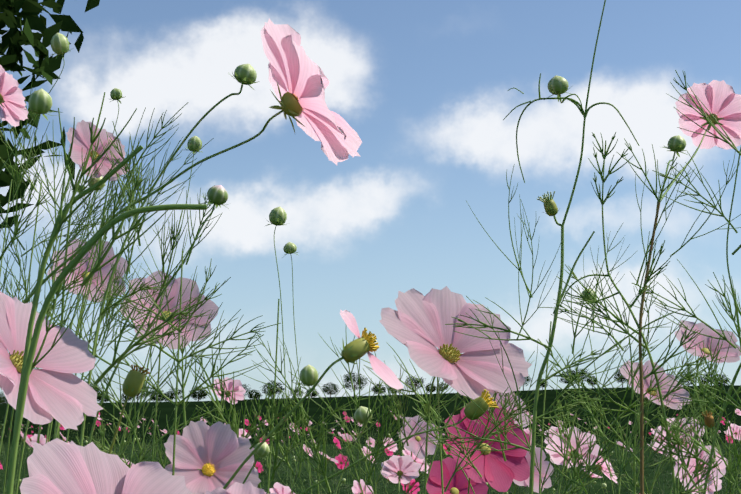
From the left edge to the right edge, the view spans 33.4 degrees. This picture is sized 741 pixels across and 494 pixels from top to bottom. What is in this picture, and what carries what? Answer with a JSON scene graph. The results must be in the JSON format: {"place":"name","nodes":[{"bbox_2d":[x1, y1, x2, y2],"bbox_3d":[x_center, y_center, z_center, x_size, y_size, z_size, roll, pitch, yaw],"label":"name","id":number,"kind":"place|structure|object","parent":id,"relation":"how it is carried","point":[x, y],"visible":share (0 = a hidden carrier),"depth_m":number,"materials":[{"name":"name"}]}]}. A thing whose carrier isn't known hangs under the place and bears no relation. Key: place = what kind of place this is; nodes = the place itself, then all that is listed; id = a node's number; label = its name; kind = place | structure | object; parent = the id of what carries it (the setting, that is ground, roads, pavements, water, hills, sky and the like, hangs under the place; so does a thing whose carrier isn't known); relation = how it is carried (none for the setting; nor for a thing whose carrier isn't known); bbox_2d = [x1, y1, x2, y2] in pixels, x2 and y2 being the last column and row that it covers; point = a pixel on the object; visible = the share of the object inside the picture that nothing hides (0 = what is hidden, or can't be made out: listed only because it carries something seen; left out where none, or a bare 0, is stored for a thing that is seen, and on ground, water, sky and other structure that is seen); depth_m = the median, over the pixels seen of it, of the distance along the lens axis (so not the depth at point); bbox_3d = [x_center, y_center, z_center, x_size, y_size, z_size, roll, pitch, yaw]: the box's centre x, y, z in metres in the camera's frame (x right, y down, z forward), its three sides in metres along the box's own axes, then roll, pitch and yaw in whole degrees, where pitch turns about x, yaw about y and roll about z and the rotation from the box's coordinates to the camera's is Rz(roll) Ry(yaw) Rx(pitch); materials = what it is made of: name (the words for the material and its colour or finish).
{"place":"outdoors","nodes":[
{"label":"outdoors","id":0,"kind":"place"},
{"bbox_2d":[0,385,740,443],"bbox_3d":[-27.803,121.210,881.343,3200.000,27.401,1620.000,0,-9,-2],"label":"hedge","id":1,"kind":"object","parent":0,"point":[167,408],"depth_m":168.57,"materials":[{"name":"plant"}]},
{"bbox_2d":[149,390,163,401],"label":"tree","id":2,"kind":"object","parent":1,"relation":"on","point":[154,398],"visible":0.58,"depth_m":680.29,"materials":[{"name":"green plant"}]},
{"bbox_2d":[166,388,181,399],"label":"tree","id":3,"kind":"object","parent":1,"relation":"on","point":[172,392],"visible":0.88,"depth_m":632.80,"materials":[{"name":"green plant"}]},
{"bbox_2d":[190,387,208,400],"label":"tree","id":4,"kind":"object","parent":1,"relation":"on","point":[198,395],"visible":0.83,"depth_m":664.92,"materials":[{"name":"green plant"}]},
{"bbox_2d":[248,390,261,398],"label":"tree","id":5,"kind":"object","parent":1,"relation":"on","point":[257,394],"visible":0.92,"depth_m":681.44,"materials":[{"name":"green plant"}]},
{"bbox_2d":[260,380,284,397],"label":"tree","id":6,"kind":"object","parent":1,"relation":"on","point":[278,390],"visible":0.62,"depth_m":659.41,"materials":[{"name":"green plant"}]},
{"bbox_2d":[322,382,339,396],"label":"tree","id":7,"kind":"object","parent":1,"relation":"on","point":[325,391],"visible":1,"depth_m":667.24,"materials":[{"name":"green plant"}]},
{"bbox_2d":[342,371,367,391],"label":"tree","id":8,"kind":"object","parent":1,"relation":"on","point":[347,379],"visible":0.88,"depth_m":636.45,"materials":[{"name":"green plant"}]},
{"bbox_2d":[371,384,385,393],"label":"tree","id":9,"kind":"object","parent":1,"relation":"on","point":[377,391],"visible":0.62,"depth_m":642.84,"materials":[{"name":"green plant"}]},
{"bbox_2d":[405,375,426,393],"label":"tree","id":10,"kind":"object","parent":1,"relation":"on","point":[415,380],"visible":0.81,"depth_m":668.81,"materials":[{"name":"green plant"}]},
{"bbox_2d":[425,383,436,392],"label":"tree","id":11,"kind":"object","parent":1,"relation":"on","point":[434,389],"visible":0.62,"depth_m":673.14,"materials":[{"name":"green plant"}]},
{"bbox_2d":[559,370,574,388],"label":"tree","id":12,"kind":"object","parent":1,"relation":"on","point":[563,380],"visible":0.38,"depth_m":652.83,"materials":[{"name":"green plant"}]},
{"bbox_2d":[568,369,589,383],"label":"tree","id":13,"kind":"object","parent":1,"relation":"on","point":[582,373],"visible":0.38,"depth_m":670.52,"materials":[{"name":"green plant"}]},
{"bbox_2d":[587,376,597,387],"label":"tree","id":14,"kind":"object","parent":1,"relation":"on","point":[591,381],"visible":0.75,"depth_m":677.74,"materials":[{"name":"green plant"}]},
{"bbox_2d":[612,370,627,387],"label":"tree","id":15,"kind":"object","parent":1,"relation":"on","point":[622,379],"visible":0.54,"depth_m":663.60,"materials":[{"name":"green plant"}]},
{"bbox_2d":[699,370,713,384],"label":"tree","id":16,"kind":"object","parent":1,"relation":"on","point":[701,377],"visible":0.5,"depth_m":705.47,"materials":[{"name":"green plant"}]},
{"bbox_2d":[716,374,730,384],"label":"tree","id":17,"kind":"object","parent":1,"relation":"on","point":[724,382],"visible":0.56,"depth_m":642.33,"materials":[{"name":"green plant"}]},
{"bbox_2d":[0,444,740,493],"bbox_3d":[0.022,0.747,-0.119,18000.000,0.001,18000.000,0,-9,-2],"label":"field ground","id":18,"kind":"structure","parent":0,"point":[597,486],"depth_m":23.77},
{"bbox_2d":[0,65,27,126],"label":"cosmos flower","id":19,"kind":"object","parent":18,"relation":"on","point":[13,112],"visible":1,"depth_m":0.58,"materials":[{"name":"pink plant"}]},
{"bbox_2d":[17,431,33,472],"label":"cosmos plant","id":20,"kind":"object","parent":18,"relation":"on","point":[29,443],"visible":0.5,"depth_m":2.25,"materials":[{"name":"pink plant"}]},
{"bbox_2d":[0,89,56,249],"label":"cosmos bud","id":21,"kind":"object","parent":18,"relation":"on","point":[39,101],"visible":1,"depth_m":0.57,"materials":[{"name":"green plant"}]},
{"bbox_2d":[0,33,71,191],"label":"cosmos bud","id":22,"kind":"object","parent":18,"relation":"on","point":[59,44],"visible":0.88,"depth_m":0.61,"materials":[{"name":"green plant"}]},
{"bbox_2d":[28,434,47,455],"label":"cosmos plant","id":23,"kind":"object","parent":18,"relation":"on","point":[42,441],"visible":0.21,"depth_m":3.60,"materials":[{"name":"pink plant"}]},
{"bbox_2d":[0,0,99,228],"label":"tree","id":24,"kind":"object","parent":18,"relation":"on","point":[45,65],"visible":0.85,"depth_m":12.37,"materials":[{"name":"green plant"}]},
{"bbox_2d":[0,291,102,429],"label":"cosmos flower","id":25,"kind":"object","parent":18,"relation":"on","point":[61,394],"visible":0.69,"depth_m":0.37,"materials":[{"name":"pink plant"}]},
{"bbox_2d":[4,176,107,493],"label":"cosmos bud","id":26,"kind":"object","parent":18,"relation":"on","point":[94,181],"visible":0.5,"depth_m":0.61,"materials":[{"name":"green plant"}]},
{"bbox_2d":[35,88,125,368],"bbox_3d":[-0.171,0.386,0.613,0.083,0.951,0.011,-4,-9,22],"label":"cosmos bud","id":27,"kind":"object","parent":18,"relation":"on","point":[115,93],"visible":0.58,"depth_m":0.67,"materials":[{"name":"green plant"}]},
{"bbox_2d":[47,238,127,442],"bbox_3d":[-0.208,0.442,0.841,0.059,0.910,0.046,0,-9,-2],"label":"cosmos flower","id":28,"kind":"object","parent":18,"relation":"on","point":[105,269],"visible":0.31,"depth_m":0.91,"materials":[{"name":"pink plant"}]},
{"bbox_2d":[57,120,128,438],"bbox_3d":[-0.133,0.393,0.535,0.030,0.915,0.053,2,-9,-13],"label":"cosmos flower","id":29,"kind":"object","parent":18,"relation":"on","point":[81,143],"visible":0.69,"depth_m":0.59,"materials":[{"name":"pink plant"}]},
{"bbox_2d":[20,438,191,493],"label":"cosmos flower","id":30,"kind":"object","parent":18,"relation":"on","point":[57,466],"visible":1,"depth_m":0.25,"materials":[{"name":"pink plant"}]},
{"bbox_2d":[108,365,149,453],"bbox_3d":[-0.092,0.432,0.378,0.029,0.790,0.020,0,-9,-2],"label":"bud","id":31,"kind":"object","parent":18,"relation":"on","point":[133,383],"visible":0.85,"depth_m":0.43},
{"bbox_2d":[88,185,227,443],"bbox_3d":[-0.096,0.406,0.466,0.077,0.870,0.013,-3,-9,16],"label":"cosmos bud","id":32,"kind":"object","parent":18,"relation":"on","point":[217,195],"visible":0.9,"depth_m":0.52,"materials":[{"name":"green plant"}]},
{"bbox_2d":[118,136,202,455],"bbox_3d":[-0.120,0.399,0.594,0.072,0.921,0.014,-4,-9,24],"label":"cosmos bud","id":33,"kind":"object","parent":18,"relation":"on","point":[194,144],"visible":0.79,"depth_m":0.65,"materials":[{"name":"green plant"}]},
{"bbox_2d":[120,270,218,461],"bbox_3d":[-0.134,0.449,0.776,0.062,0.876,0.069,0,-9,-2],"label":"cosmos flower","id":34,"kind":"object","parent":18,"relation":"on","point":[209,304],"visible":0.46,"depth_m":0.83,"materials":[{"name":"pink plant"}]},
{"bbox_2d":[80,64,259,445],"bbox_3d":[-0.083,0.378,0.427,0.078,0.912,0.032,-3,-9,21],"label":"cosmos bud","id":35,"kind":"object","parent":18,"relation":"on","point":[245,74],"visible":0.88,"depth_m":0.48,"materials":[{"name":"green plant"}]},
{"bbox_2d":[23,19,361,303],"bbox_3d":[-0.112,0.378,0.421,0.244,0.911,0.053,-4,-10,25],"label":"cosmos flower","id":36,"kind":"object","parent":18,"relation":"on","point":[295,70],"visible":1,"depth_m":0.44,"materials":[{"name":"pink plant"}]},
{"bbox_2d":[164,420,260,493],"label":"cosmos flower","id":37,"kind":"object","parent":18,"relation":"on","point":[212,457],"visible":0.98,"depth_m":0.52,"materials":[{"name":"pink plant"}]},
{"bbox_2d":[211,377,245,422],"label":"cosmos flower","id":38,"kind":"object","parent":18,"relation":"on","point":[239,389],"visible":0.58,"depth_m":1.14,"materials":[{"name":"pink plant"}]},
{"bbox_2d":[206,481,276,493],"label":"cosmos flower","id":39,"kind":"object","parent":18,"relation":"on","point":[241,488],"visible":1,"depth_m":0.40,"materials":[{"name":"pink plant"}]},
{"bbox_2d":[242,442,269,483],"bbox_3d":[-0.059,0.455,0.438,0.039,0.763,0.009,-1,-9,9],"label":"cosmos bud","id":40,"kind":"object","parent":18,"relation":"on","point":[263,450],"visible":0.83,"depth_m":0.49,"materials":[{"name":"green plant"}]},
{"bbox_2d":[245,420,283,489],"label":"cosmos plant","id":41,"kind":"object","parent":18,"relation":"on","point":[265,466],"visible":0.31,"depth_m":8.14,"materials":[{"name":"green plant"}]},
{"bbox_2d":[239,426,296,491],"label":"cosmos plant","id":42,"kind":"object","parent":18,"relation":"on","point":[241,433],"visible":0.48,"depth_m":4.03,"materials":[{"name":"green plant"}]},
{"bbox_2d":[258,416,290,486],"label":"cosmos plant","id":43,"kind":"object","parent":18,"relation":"on","point":[260,418],"visible":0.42,"depth_m":15.42,"materials":[{"name":"green plant"}]},
{"bbox_2d":[245,414,306,492],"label":"cosmos plant","id":44,"kind":"object","parent":18,"relation":"on","point":[247,422],"visible":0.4,"depth_m":7.82,"materials":[{"name":"green plant"}]},
{"bbox_2d":[266,207,292,493],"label":"cosmos bud","id":45,"kind":"object","parent":18,"relation":"on","point":[277,216],"visible":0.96,"depth_m":0.61,"materials":[{"name":"green plant"}]},
{"bbox_2d":[270,482,294,493],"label":"cosmos plant","id":46,"kind":"object","parent":18,"relation":"on","point":[278,488],"visible":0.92,"depth_m":1.60,"materials":[{"name":"pink plant"}]},
{"bbox_2d":[256,444,312,484],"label":"cosmos plant","id":47,"kind":"object","parent":18,"relation":"on","point":[258,466],"visible":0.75,"depth_m":3.88,"materials":[{"name":"pink plant"}]},
{"bbox_2d":[245,415,336,493],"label":"cosmos plant","id":48,"kind":"object","parent":18,"relation":"on","point":[294,467],"visible":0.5,"depth_m":7.30,"materials":[{"name":"green plant"}]},
{"bbox_2d":[260,423,321,491],"bbox_3d":[-0.393,1.142,5.163,0.243,0.814,0.466,-7,-11,37],"label":"cosmos plant","id":49,"kind":"object","parent":18,"relation":"on","point":[288,472],"visible":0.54,"depth_m":5.25,"materials":[{"name":"green plant"}]},
{"bbox_2d":[283,242,311,493],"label":"cosmos bud","id":50,"kind":"object","parent":18,"relation":"on","point":[289,248],"visible":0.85,"depth_m":0.71,"materials":[{"name":"green plant"}]},
{"bbox_2d":[287,415,320,493],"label":"cosmos plant","id":51,"kind":"object","parent":18,"relation":"on","point":[302,462],"visible":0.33,"depth_m":13.15,"materials":[{"name":"green plant"}]},
{"bbox_2d":[291,365,321,493],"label":"cosmos bud","id":52,"kind":"object","parent":18,"relation":"on","point":[309,375],"visible":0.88,"depth_m":0.65,"materials":[{"name":"green plant"}]},
{"bbox_2d":[223,309,403,488],"bbox_3d":[-0.048,0.425,0.395,0.120,0.811,0.020,-1,-9,9],"label":"cosmos flower","id":53,"kind":"object","parent":18,"relation":"on","point":[358,348],"visible":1,"depth_m":0.44,"materials":[{"name":"pink plant"}]},
{"bbox_2d":[305,421,335,493],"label":"cosmos plant","id":54,"kind":"object","parent":18,"relation":"on","point":[313,463],"visible":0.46,"depth_m":12.71,"materials":[{"name":"green plant"}]},
{"bbox_2d":[272,436,375,493],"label":"cosmos plant","id":55,"kind":"object","parent":18,"relation":"on","point":[336,461],"visible":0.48,"depth_m":3.08,"materials":[{"name":"pink plant"}]},
{"bbox_2d":[305,420,351,493],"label":"cosmos plant","id":56,"kind":"object","parent":18,"relation":"on","point":[329,461],"visible":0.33,"depth_m":9.44,"materials":[{"name":"green plant"}]},
{"bbox_2d":[312,420,351,486],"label":"cosmos plant","id":57,"kind":"object","parent":18,"relation":"on","point":[332,457],"visible":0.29,"depth_m":14.05,"materials":[{"name":"green plant"}]},
{"bbox_2d":[317,431,359,490],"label":"cosmos plant","id":58,"kind":"object","parent":18,"relation":"on","point":[336,465],"visible":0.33,"depth_m":13.28,"materials":[{"name":"green plant"}]},
{"bbox_2d":[321,431,356,493],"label":"cosmos plant","id":59,"kind":"object","parent":18,"relation":"on","point":[330,475],"visible":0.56,"depth_m":5.20,"materials":[{"name":"green plant"}]},
{"bbox_2d":[292,438,397,493],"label":"cosmos plant","id":60,"kind":"object","parent":18,"relation":"on","point":[340,464],"visible":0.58,"depth_m":3.21,"materials":[{"name":"pink plant"}]},
{"bbox_2d":[319,434,384,493],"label":"cosmos plant","id":61,"kind":"object","parent":18,"relation":"on","point":[348,437],"visible":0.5,"depth_m":3.36,"materials":[{"name":"pink plant"}]},
{"bbox_2d":[343,412,376,483],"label":"cosmos plant","id":62,"kind":"object","parent":18,"relation":"on","point":[344,413],"visible":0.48,"depth_m":17.85,"materials":[{"name":"green plant"}]},
{"bbox_2d":[331,437,388,493],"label":"cosmos plant","id":63,"kind":"object","parent":18,"relation":"on","point":[372,441],"visible":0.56,"depth_m":4.88,"materials":[{"name":"pink plant"}]},
{"bbox_2d":[345,415,374,493],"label":"cosmos plant","id":64,"kind":"object","parent":18,"relation":"on","point":[357,459],"visible":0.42,"depth_m":13.51,"materials":[{"name":"green plant"}]},
{"bbox_2d":[340,423,381,490],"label":"cosmos plant","id":65,"kind":"object","parent":18,"relation":"on","point":[362,461],"visible":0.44,"depth_m":13.55,"materials":[{"name":"green plant"}]},
{"bbox_2d":[333,434,395,493],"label":"cosmos plant","id":66,"kind":"object","parent":18,"relation":"on","point":[336,441],"visible":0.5,"depth_m":4.02,"materials":[{"name":"pink plant"}]},
{"bbox_2d":[352,406,377,493],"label":"cosmos bud","id":67,"kind":"object","parent":18,"relation":"on","point":[360,413],"visible":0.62,"depth_m":0.84,"materials":[{"name":"green plant"}]},
{"bbox_2d":[345,416,392,486],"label":"cosmos plant","id":68,"kind":"object","parent":18,"relation":"on","point":[346,418],"visible":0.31,"depth_m":8.71,"materials":[{"name":"green plant"}]},
{"bbox_2d":[0,80,740,493],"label":"cosmos foliage","id":69,"kind":"object","parent":18,"relation":"on","point":[58,282],"visible":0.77,"depth_m":0.61,"materials":[{"name":"plant"}]},
{"bbox_2d":[661,80,740,200],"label":"cosmos flower","id":70,"kind":"object","parent":69,"relation":"on","point":[721,100],"visible":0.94,"depth_m":0.56,"materials":[{"name":"pink plant"}]},
{"bbox_2d":[314,463,429,493],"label":"cosmos plant","id":71,"kind":"object","parent":18,"relation":"on","point":[356,489],"visible":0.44,"depth_m":1.75,"materials":[{"name":"pink plant"}]},
{"bbox_2d":[339,447,428,493],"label":"cosmos plant","id":72,"kind":"object","parent":18,"relation":"on","point":[405,452],"visible":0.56,"depth_m":1.63,"materials":[{"name":"pink plant"}]},
{"bbox_2d":[341,447,427,493],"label":"cosmos plant","id":73,"kind":"object","parent":18,"relation":"on","point":[389,453],"visible":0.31,"depth_m":4.91,"materials":[{"name":"pink plant"}]},
{"bbox_2d":[300,389,498,493],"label":"cosmos flower head","id":74,"kind":"object","parent":18,"relation":"on","point":[471,407],"visible":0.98,"depth_m":0.59},
{"bbox_2d":[381,455,420,493],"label":"cosmos flower","id":75,"kind":"object","parent":18,"relation":"on","point":[401,469],"visible":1,"depth_m":0.79,"materials":[{"name":"pink plant"}]},
{"bbox_2d":[399,415,438,493],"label":"cosmos flower","id":76,"kind":"object","parent":18,"relation":"on","point":[416,442],"visible":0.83,"depth_m":1.19,"materials":[{"name":"pink plant"}]},
{"bbox_2d":[380,286,531,493],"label":"cosmos flower","id":77,"kind":"object","parent":18,"relation":"on","point":[417,327],"visible":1,"depth_m":0.66,"materials":[{"name":"pink plant"}]},
{"bbox_2d":[419,440,492,493],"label":"cosmos plant","id":78,"kind":"object","parent":18,"relation":"on","point":[445,448],"depth_m":3.11,"materials":[{"name":"pink plant"}]},
{"bbox_2d":[426,457,487,493],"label":"cosmos flower","id":79,"kind":"object","parent":18,"relation":"on","point":[459,481],"visible":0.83,"depth_m":0.90,"materials":[{"name":"pink plant"}]},
{"bbox_2d":[445,404,529,493],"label":"cosmos flower","id":80,"kind":"object","parent":18,"relation":"on","point":[498,473],"visible":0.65,"depth_m":0.79,"materials":[{"name":"pink plant"}]},
{"bbox_2d":[401,479,595,493],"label":"cosmos plant","id":81,"kind":"object","parent":18,"relation":"on","point":[412,482],"visible":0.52,"depth_m":2.45,"materials":[{"name":"pink plant"}]},
{"bbox_2d":[488,391,528,426],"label":"cosmos flower","id":82,"kind":"object","parent":18,"relation":"on","point":[508,407],"visible":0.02,"depth_m":1.00,"materials":[{"name":"pink plant"}]},
{"bbox_2d":[488,428,540,493],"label":"cosmos plant","id":83,"kind":"object","parent":18,"relation":"on","point":[527,431],"visible":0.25,"depth_m":4.54,"materials":[{"name":"pink plant"}]},
{"bbox_2d":[513,447,553,493],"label":"cosmos flower","id":84,"kind":"object","parent":18,"relation":"on","point":[544,467],"visible":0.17,"depth_m":1.05,"materials":[{"name":"pink plant"}]},
{"bbox_2d":[544,426,565,493],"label":"cosmos plant","id":85,"kind":"object","parent":18,"relation":"on","point":[555,429],"visible":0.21,"depth_m":2.40,"materials":[{"name":"pink plant"}]},
{"bbox_2d":[526,428,615,493],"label":"cosmos plant","id":86,"kind":"object","parent":18,"relation":"on","point":[558,481],"visible":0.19,"depth_m":5.19,"materials":[{"name":"green plant"}]},
{"bbox_2d":[545,427,601,493],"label":"cosmos flower","id":87,"kind":"object","parent":18,"relation":"on","point":[557,458],"visible":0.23,"depth_m":0.90,"materials":[{"name":"pink plant"}]},
{"bbox_2d":[426,70,740,493],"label":"cosmos foliage","id":88,"kind":"object","parent":18,"relation":"on","point":[710,422],"visible":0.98,"depth_m":0.46,"materials":[{"name":"plant"}]},
{"bbox_2d":[503,0,687,493],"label":"cosmos plant","id":89,"kind":"object","parent":18,"relation":"on","point":[558,85],"visible":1,"depth_m":0.45,"materials":[{"name":"plant"}]},
{"bbox_2d":[580,289,613,493],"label":"cosmos bud","id":90,"kind":"object","parent":18,"relation":"on","point":[587,297],"visible":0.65,"depth_m":0.62,"materials":[{"name":"green plant"}]},
{"bbox_2d":[589,455,617,493],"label":"cosmos plant","id":91,"kind":"object","parent":18,"relation":"on","point":[603,466],"visible":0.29,"depth_m":1.38,"materials":[{"name":"pink plant"}]},
{"bbox_2d":[586,424,656,493],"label":"cosmos plant","id":92,"kind":"object","parent":18,"relation":"on","point":[614,485],"visible":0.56,"depth_m":8.52,"materials":[{"name":"green plant"}]},
{"bbox_2d":[593,428,674,493],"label":"cosmos plant","id":93,"kind":"object","parent":18,"relation":"on","point":[594,429],"visible":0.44,"depth_m":3.19,"materials":[{"name":"green plant"}]},
{"bbox_2d":[629,421,658,488],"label":"cosmos plant","id":94,"kind":"object","parent":18,"relation":"on","point":[644,461],"visible":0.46,"depth_m":16.80,"materials":[{"name":"green plant"}]},
{"bbox_2d":[619,360,691,479],"bbox_3d":[0.151,0.458,0.599,0.039,0.806,0.035,0,-9,-2],"label":"cosmos flower","id":95,"kind":"object","parent":18,"relation":"on","point":[681,392],"visible":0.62,"depth_m":0.66,"materials":[{"name":"pink plant"}]},
{"bbox_2d":[579,426,740,493],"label":"cosmos plant","id":96,"kind":"object","parent":18,"relation":"on","point":[619,443],"visible":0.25,"depth_m":3.76,"materials":[{"name":"green plant"}]},
{"bbox_2d":[648,454,671,489],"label":"cosmos plant","id":97,"kind":"object","parent":18,"relation":"on","point":[656,461],"visible":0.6,"depth_m":11.78,"materials":[{"name":"green plant"}]},
{"bbox_2d":[651,418,704,491],"bbox_3d":[0.276,0.538,1.048,0.046,0.781,0.038,0,-9,-2],"label":"cosmos flower","id":98,"kind":"object","parent":18,"relation":"on","point":[656,444],"visible":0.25,"depth_m":1.10,"materials":[{"name":"pink plant"}]},
{"bbox_2d":[630,445,727,492],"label":"cosmos plant","id":99,"kind":"object","parent":18,"relation":"on","point":[722,466],"visible":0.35,"depth_m":1.20,"materials":[{"name":"pink plant"}]},
{"bbox_2d":[685,479,721,493],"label":"cosmos plant","id":100,"kind":"object","parent":18,"relation":"on","point":[712,490],"visible":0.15,"depth_m":1.75,"materials":[{"name":"pink plant"}]},
{"bbox_2d":[675,320,740,493],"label":"cosmos flower","id":101,"kind":"object","parent":18,"relation":"on","point":[733,354],"visible":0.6,"depth_m":0.85,"materials":[{"name":"pink plant"}]},
{"bbox_2d":[719,424,740,488],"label":"cosmos plant","id":102,"kind":"object","parent":18,"relation":"on","point":[736,429],"visible":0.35,"depth_m":3.22,"materials":[{"name":"pink plant"}]},
{"bbox_2d":[719,409,740,487],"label":"cosmos plant","id":103,"kind":"object","parent":18,"relation":"on","point":[738,411],"visible":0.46,"depth_m":9.38,"materials":[{"name":"green plant"}]},
{"bbox_2d":[0,0,740,403],"label":"sky","id":104,"kind":"structure","parent":0,"point":[423,85],"materials":[{"name":"blue"}]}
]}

